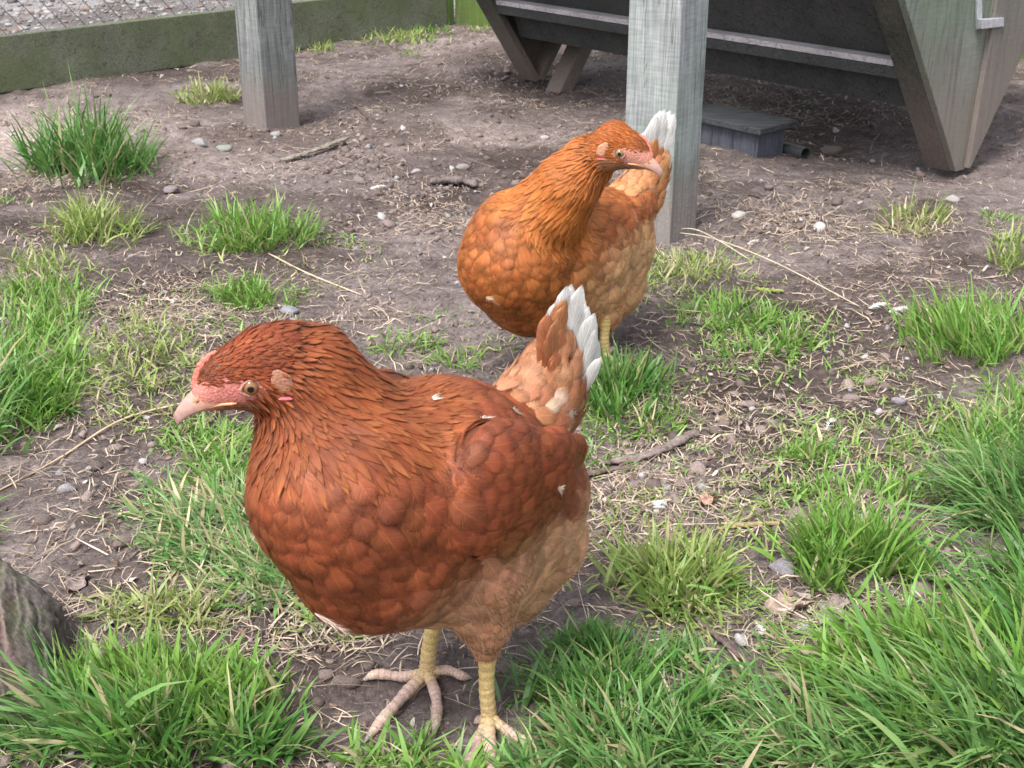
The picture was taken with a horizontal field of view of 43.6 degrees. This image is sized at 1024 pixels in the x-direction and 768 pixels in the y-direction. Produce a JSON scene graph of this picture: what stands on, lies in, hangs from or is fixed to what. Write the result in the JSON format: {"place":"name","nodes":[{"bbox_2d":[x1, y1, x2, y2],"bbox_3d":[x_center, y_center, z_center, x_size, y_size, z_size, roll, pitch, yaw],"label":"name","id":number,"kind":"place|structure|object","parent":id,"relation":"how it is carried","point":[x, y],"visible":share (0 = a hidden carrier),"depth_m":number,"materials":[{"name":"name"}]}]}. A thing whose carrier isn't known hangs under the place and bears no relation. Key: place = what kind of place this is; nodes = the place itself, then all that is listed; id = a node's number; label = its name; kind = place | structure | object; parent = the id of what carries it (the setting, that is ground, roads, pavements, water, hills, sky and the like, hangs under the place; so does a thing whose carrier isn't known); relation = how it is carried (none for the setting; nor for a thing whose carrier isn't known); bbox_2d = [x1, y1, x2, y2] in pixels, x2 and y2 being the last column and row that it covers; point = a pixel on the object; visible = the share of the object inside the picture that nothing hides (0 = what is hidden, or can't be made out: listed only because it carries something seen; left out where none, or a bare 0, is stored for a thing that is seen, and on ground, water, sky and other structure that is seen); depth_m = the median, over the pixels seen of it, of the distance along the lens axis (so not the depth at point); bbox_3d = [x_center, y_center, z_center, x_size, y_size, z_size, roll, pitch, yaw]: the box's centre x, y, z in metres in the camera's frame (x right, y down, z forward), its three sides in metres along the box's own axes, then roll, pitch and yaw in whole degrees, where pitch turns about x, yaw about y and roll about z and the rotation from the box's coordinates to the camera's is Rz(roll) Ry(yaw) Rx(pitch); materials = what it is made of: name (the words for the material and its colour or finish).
{"place":"outdoors","nodes":[
{"label":"outdoors","id":0,"kind":"place"},
{"bbox_2d":[0,0,454,33],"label":"gravel","id":1,"kind":"structure","parent":0,"point":[79,12],"depth_m":4.88,"materials":[{"name":"stone"}]},
{"bbox_2d":[0,0,1023,767],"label":"ground","id":2,"kind":"structure","parent":0,"point":[450,296],"depth_m":2.02,"materials":[{"name":"soil"}]},
{"bbox_2d":[0,558,75,724],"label":"tree stump","id":3,"kind":"object","parent":2,"relation":"on","point":[28,601],"visible":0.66,"depth_m":1.03,"materials":[{"name":"wood"}]},
{"bbox_2d":[63,572,89,592],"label":"dead leaf","id":4,"kind":"object","parent":2,"relation":"on","point":[77,585],"visible":0.98,"depth_m":1.18,"materials":[{"name":"brown plant"}]},
{"bbox_2d":[9,179,162,249],"bbox_3d":[-0.723,-0.305,2.211,0.253,0.105,0.248,0,23,0],"label":"grass tuft","id":5,"kind":"object","parent":2,"relation":"on","point":[90,222],"visible":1,"depth_m":2.20,"materials":[{"name":"green plant"}]},
{"bbox_2d":[0,403,179,490],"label":"straw stalk","id":6,"kind":"object","parent":2,"relation":"on","point":[68,452],"visible":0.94,"depth_m":1.48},
{"bbox_2d":[0,61,185,191],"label":"grass tuft","id":7,"kind":"object","parent":2,"relation":"on","point":[101,155],"visible":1,"depth_m":2.57,"materials":[{"name":"green plant"}]},
{"bbox_2d":[163,185,179,193],"bbox_3d":[-0.653,-0.371,2.452,0.030,0.019,0.032,0,23,0],"label":"stone","id":8,"kind":"object","parent":2,"relation":"on","point":[168,189],"visible":0.98,"depth_m":2.44,"materials":[{"name":"grey stone"}]},
{"bbox_2d":[0,605,371,767],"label":"grass tuft","id":9,"kind":"object","parent":2,"relation":"on","point":[145,702],"visible":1,"depth_m":0.97,"materials":[{"name":"green plant"}]},
{"bbox_2d":[191,138,207,146],"bbox_3d":[-0.688,-0.529,2.814,0.037,0.024,0.023,0,23,0],"label":"stone","id":10,"kind":"object","parent":2,"relation":"on","point":[201,142],"visible":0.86,"depth_m":2.81,"materials":[{"name":"grey stone"}]},
{"bbox_2d":[164,72,241,107],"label":"grass tuft","id":11,"kind":"object","parent":2,"relation":"on","point":[216,93],"visible":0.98,"depth_m":3.29,"materials":[{"name":"green plant"}]},
{"bbox_2d":[216,144,232,151],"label":"stone","id":12,"kind":"object","parent":2,"relation":"on","point":[226,148],"visible":0.94,"depth_m":2.76,"materials":[{"name":"grey stone"}]},
{"bbox_2d":[178,262,325,311],"bbox_3d":[-0.388,-0.151,1.901,0.211,0.065,0.178,16,28,33],"label":"grass tuft","id":13,"kind":"object","parent":2,"relation":"on","point":[253,291],"visible":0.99,"depth_m":1.90,"materials":[{"name":"green plant"}]},
{"bbox_2d":[166,185,342,263],"bbox_3d":[-0.444,-0.297,2.185,0.289,0.114,0.281,-9,25,-20],"label":"grass tuft","id":14,"kind":"object","parent":2,"relation":"on","point":[254,227],"visible":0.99,"depth_m":2.16,"materials":[{"name":"green plant"}]},
{"bbox_2d":[234,0,299,130],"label":"wooden post","id":15,"kind":"object","parent":2,"relation":"on","point":[266,50],"depth_m":2.93,"materials":[{"name":"grey wood"}]},
{"bbox_2d":[270,131,280,136],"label":"stone","id":16,"kind":"object","parent":2,"relation":"on","point":[276,133],"visible":1,"depth_m":2.90,"materials":[{"name":"grey stone"}]},
{"bbox_2d":[280,305,298,315],"bbox_3d":[-0.321,-0.107,1.854,0.028,0.013,0.025,15,28,31],"label":"stone","id":17,"kind":"object","parent":2,"relation":"on","point":[291,310],"visible":0.99,"depth_m":1.85,"materials":[{"name":"grey stone"}]},
{"bbox_2d":[280,136,347,160],"bbox_3d":[-0.416,-0.502,2.734,0.027,0.018,0.204,16,28,32],"label":"stick","id":18,"kind":"object","parent":2,"relation":"on","point":[315,149],"visible":1,"depth_m":2.72,"materials":[{"name":"brown wood"}]},
{"bbox_2d":[268,253,361,294],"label":"straw stalk","id":19,"kind":"object","parent":2,"relation":"on","point":[314,275],"visible":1,"depth_m":1.99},
{"bbox_2d":[343,86,366,117],"bbox_3d":[-0.390,-0.697,3.160,0.008,0.025,0.296,-7,24,-16],"label":"stick","id":20,"kind":"object","parent":2,"relation":"on","point":[357,106],"visible":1,"depth_m":3.14,"materials":[{"name":"wood"}]},
{"bbox_2d":[353,175,365,184],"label":"stone","id":21,"kind":"object","parent":2,"relation":"on","point":[357,179],"visible":1,"depth_m":2.56,"materials":[{"name":"stone"}]},
{"bbox_2d":[370,185,385,189],"bbox_3d":[-0.265,-0.389,2.527,0.032,0.010,0.024,-14,27,-30],"label":"white feather","id":22,"kind":"object","parent":2,"relation":"on","point":[375,186],"visible":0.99,"depth_m":2.52,"materials":[{"name":"white"}]},
{"bbox_2d":[173,286,601,767],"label":"hen","id":23,"kind":"object","parent":2,"relation":"on","point":[378,502],"visible":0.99,"depth_m":0.84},
{"bbox_2d":[381,219,395,227],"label":"stone","id":24,"kind":"object","parent":2,"relation":"on","point":[387,223],"visible":1,"depth_m":2.30,"materials":[{"name":"stone"}]},
{"bbox_2d":[411,169,421,174],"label":"stone","id":25,"kind":"object","parent":2,"relation":"on","point":[415,171],"visible":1,"depth_m":2.63,"materials":[{"name":"grey stone"}]},
{"bbox_2d":[428,175,478,187],"bbox_3d":[-0.114,-0.403,2.539,0.102,0.020,0.042,5,24,11],"label":"root piece","id":26,"kind":"object","parent":2,"relation":"on","point":[460,180],"visible":1,"depth_m":2.54,"materials":[{"name":"brown plant"}]},
{"bbox_2d":[455,163,469,169],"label":"stone","id":27,"kind":"object","parent":2,"relation":"on","point":[462,166],"visible":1,"depth_m":2.65,"materials":[{"name":"grey stone"}]},
{"bbox_2d":[0,22,1023,767],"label":"grass","id":28,"kind":"structure","parent":2,"relation":"on","point":[944,692],"depth_m":1.08,"materials":[{"name":"green plant"}]},
{"bbox_2d":[0,24,1023,767],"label":"straw litter","id":29,"kind":"object","parent":2,"relation":"on","point":[392,316],"visible":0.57,"depth_m":1.55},
{"bbox_2d":[0,0,1023,92],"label":"wooden border","id":30,"kind":"object","parent":2,"relation":"on","point":[32,59],"visible":0.5,"depth_m":3.73,"materials":[{"name":"wood"}]},
{"bbox_2d":[0,26,1023,767],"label":"twig litter","id":31,"kind":"object","parent":2,"relation":"on","point":[492,351],"visible":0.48,"depth_m":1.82,"materials":[{"name":"brown plant"}]},
{"bbox_2d":[0,27,1023,767],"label":"soil crumbs","id":32,"kind":"object","parent":2,"relation":"on","point":[344,681],"visible":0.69,"depth_m":1.73,"materials":[{"name":"soil"}]},
{"bbox_2d":[457,110,675,375],"bbox_3d":[0.077,-0.192,1.630,0.289,0.338,0.312,0,23,0],"label":"hen","id":33,"kind":"object","parent":2,"relation":"on","point":[541,237],"visible":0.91,"depth_m":1.51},
{"bbox_2d":[587,465,634,475],"bbox_3d":[0.102,0.094,1.392,0.062,0.011,0.014,-3,24,-6],"label":"stick","id":34,"kind":"object","parent":2,"relation":"on","point":[611,469],"visible":0.81,"depth_m":1.39,"materials":[{"name":"brown wood"}]},
{"bbox_2d":[580,330,704,446],"bbox_3d":[0.125,-0.007,1.539,0.206,0.092,0.251,0,23,0],"label":"grass tuft","id":35,"kind":"object","parent":2,"relation":"on","point":[614,391],"visible":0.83,"depth_m":1.53,"materials":[{"name":"green plant"}]},
{"bbox_2d":[604,429,700,464],"bbox_3d":[0.163,0.073,1.428,0.132,0.014,0.030,-13,27,-28],"label":"stick","id":36,"kind":"object","parent":2,"relation":"on","point":[676,441],"visible":1,"depth_m":1.42,"materials":[{"name":"brown wood"}]},
{"bbox_2d":[652,500,667,509],"bbox_3d":[0.152,0.124,1.318,0.016,0.009,0.018,0,23,0],"label":"stone","id":37,"kind":"object","parent":2,"relation":"on","point":[657,502],"visible":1,"depth_m":1.31,"materials":[{"name":"white stone"}]},
{"bbox_2d":[624,0,708,244],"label":"wooden post","id":38,"kind":"object","parent":2,"relation":"on","point":[666,54],"depth_m":2.08,"materials":[{"name":"grey wood"}]},
{"bbox_2d":[565,506,790,629],"bbox_3d":[0.146,0.160,1.165,0.195,0.073,0.186,-8,25,-18],"label":"grass tuft","id":39,"kind":"object","parent":2,"relation":"on","point":[676,565],"visible":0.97,"depth_m":1.16,"materials":[{"name":"green plant"}]},
{"bbox_2d":[700,492,718,505],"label":"dead leaf","id":40,"kind":"object","parent":2,"relation":"on","point":[704,497],"visible":1,"depth_m":1.31,"materials":[{"name":"brown plant"}]},
{"bbox_2d":[682,228,747,258],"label":"dry stalk","id":41,"kind":"object","parent":2,"relation":"on","point":[716,239],"visible":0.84,"depth_m":2.13,"materials":[{"name":"plant"}]},
{"bbox_2d":[688,611,750,663],"bbox_3d":[0.175,0.216,1.090,0.008,0.011,0.097,-10,25,-21],"label":"stick","id":42,"kind":"object","parent":2,"relation":"on","point":[720,639],"visible":0.9,"depth_m":1.08,"materials":[{"name":"brown wood"}]},
{"bbox_2d":[731,210,746,218],"bbox_3d":[0.410,-0.305,2.315,0.037,0.017,0.020,-15,28,-31],"label":"stone","id":43,"kind":"object","parent":2,"relation":"on","point":[737,215],"visible":0.83,"depth_m":2.31,"materials":[{"name":"grey stone"}]},
{"bbox_2d":[716,520,779,529],"bbox_3d":[0.232,0.139,1.258,0.062,0.015,0.008,3,24,7],"label":"stick","id":44,"kind":"object","parent":2,"relation":"on","point":[754,524],"visible":0.86,"depth_m":1.26,"materials":[{"name":"beige wood"}]},
{"bbox_2d":[700,104,797,157],"bbox_3d":[0.497,-0.559,2.840,0.125,0.075,0.240,-18,29,-36],"label":"box","id":45,"kind":"object","parent":2,"relation":"on","point":[755,134],"visible":0.73,"depth_m":2.78,"materials":[{"name":"grey wood"}]},
{"bbox_2d":[476,0,1023,171],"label":"trough feeder","id":46,"kind":"object","parent":2,"relation":"on","point":[943,71],"visible":0.98,"depth_m":2.64,"materials":[{"name":"grey wood"}]},
{"bbox_2d":[755,622,765,635],"bbox_3d":[0.212,0.208,1.097,0.012,0.006,0.018,0,23,0],"label":"white feather","id":47,"kind":"object","parent":2,"relation":"on","point":[760,627],"visible":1,"depth_m":1.09,"materials":[{"name":"white"}]},
{"bbox_2d":[680,233,858,305],"bbox_3d":[0.396,-0.194,2.039,0.037,0.013,0.433,-16,28,-32],"label":"dry stalk","id":48,"kind":"object","parent":2,"relation":"on","point":[778,264],"visible":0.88,"depth_m":2.01,"materials":[{"name":"plant"}]},
{"bbox_2d":[755,286,783,292],"bbox_3d":[0.390,-0.143,1.946,0.045,0.010,0.015,11,26,23],"label":"catkin","id":49,"kind":"object","parent":2,"relation":"on","point":[758,288],"visible":0.97,"depth_m":1.94,"materials":[{"name":"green plant"}]},
{"bbox_2d":[768,557,794,577],"bbox_3d":[0.252,0.171,1.188,0.019,0.012,0.026,-12,26,-25],"label":"stone","id":50,"kind":"object","parent":2,"relation":"on","point":[780,566],"visible":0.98,"depth_m":1.18,"materials":[{"name":"grey stone"}]},
{"bbox_2d":[764,594,813,613],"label":"dead leaf","id":51,"kind":"object","parent":2,"relation":"on","point":[780,598],"visible":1,"depth_m":1.13,"materials":[{"name":"brown plant"}]},
{"bbox_2d":[782,142,810,159],"bbox_3d":[0.610,-0.512,2.804,0.029,0.031,0.098,-13,27,-28],"label":"pipe","id":52,"kind":"object","parent":2,"relation":"on","point":[795,151],"visible":0.73,"depth_m":2.78,"materials":[{"name":"black plastic"}]},
{"bbox_2d":[813,222,825,231],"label":"stone","id":53,"kind":"object","parent":2,"relation":"on","point":[820,225],"visible":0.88,"depth_m":2.20,"materials":[{"name":"grey stone"}]},
{"bbox_2d":[824,417,836,428],"bbox_3d":[0.371,0.045,1.486,0.027,0.008,0.018,-16,28,-33],"label":"white feather","id":54,"kind":"object","parent":2,"relation":"on","point":[830,420],"visible":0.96,"depth_m":1.48,"materials":[{"name":"white"}]},
{"bbox_2d":[820,146,841,154],"bbox_3d":[0.723,-0.528,2.905,0.049,0.027,0.044,0,23,0],"label":"stone","id":55,"kind":"object","parent":2,"relation":"on","point":[835,150],"visible":0.79,"depth_m":2.89,"materials":[{"name":"grey stone"}]},
{"bbox_2d":[816,597,849,625],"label":"dead leaf","id":56,"kind":"object","parent":2,"relation":"on","point":[846,602],"visible":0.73,"depth_m":1.11,"materials":[{"name":"brown plant"}]},
{"bbox_2d":[842,378,854,388],"bbox_3d":[0.423,0.000,1.608,0.016,0.013,0.025,0,23,0],"label":"stone","id":57,"kind":"object","parent":2,"relation":"on","point":[847,383],"visible":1,"depth_m":1.60,"materials":[{"name":"beige stone"}]},
{"bbox_2d":[743,424,981,601],"bbox_3d":[0.329,0.096,1.272,0.221,0.096,0.381,0,23,0],"label":"grass tuft","id":58,"kind":"object","parent":2,"relation":"on","point":[833,546],"visible":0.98,"depth_m":1.18,"materials":[{"name":"green plant"}]},
{"bbox_2d":[869,302,888,308],"bbox_3d":[0.535,-0.113,1.864,0.032,0.013,0.023,0,23,0],"label":"white feather","id":59,"kind":"object","parent":2,"relation":"on","point":[877,304],"visible":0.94,"depth_m":1.86,"materials":[{"name":"white"}]},
{"bbox_2d":[891,397,905,405],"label":"stone","id":60,"kind":"object","parent":2,"relation":"on","point":[900,401],"visible":1,"depth_m":1.54,"materials":[{"name":"grey stone"}]},
{"bbox_2d":[889,305,914,314],"bbox_3d":[0.564,-0.108,1.851,0.039,0.012,0.029,0,23,0],"label":"white feather","id":61,"kind":"object","parent":2,"relation":"on","point":[896,308],"visible":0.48,"depth_m":1.85,"materials":[{"name":"white"}]},
{"bbox_2d":[857,178,960,238],"bbox_3d":[0.697,-0.308,2.224,0.180,0.077,0.228,8,25,17],"label":"grass tuft","id":62,"kind":"object","parent":2,"relation":"on","point":[921,216],"visible":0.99,"depth_m":2.23,"materials":[{"name":"green plant"}]},
{"bbox_2d":[877,268,1023,373],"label":"grass tuft","id":63,"kind":"object","parent":2,"relation":"on","point":[966,331],"visible":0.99,"depth_m":1.72,"materials":[{"name":"green plant"}]},
{"bbox_2d":[945,195,959,201],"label":"stone","id":64,"kind":"object","parent":2,"relation":"on","point":[953,198],"visible":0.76,"depth_m":2.37,"materials":[{"name":"grey stone"}]},
{"bbox_2d":[882,370,1023,563],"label":"grass tuft","id":65,"kind":"object","parent":2,"relation":"on","point":[1002,487],"visible":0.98,"depth_m":1.29,"materials":[{"name":"green plant"}]}
]}

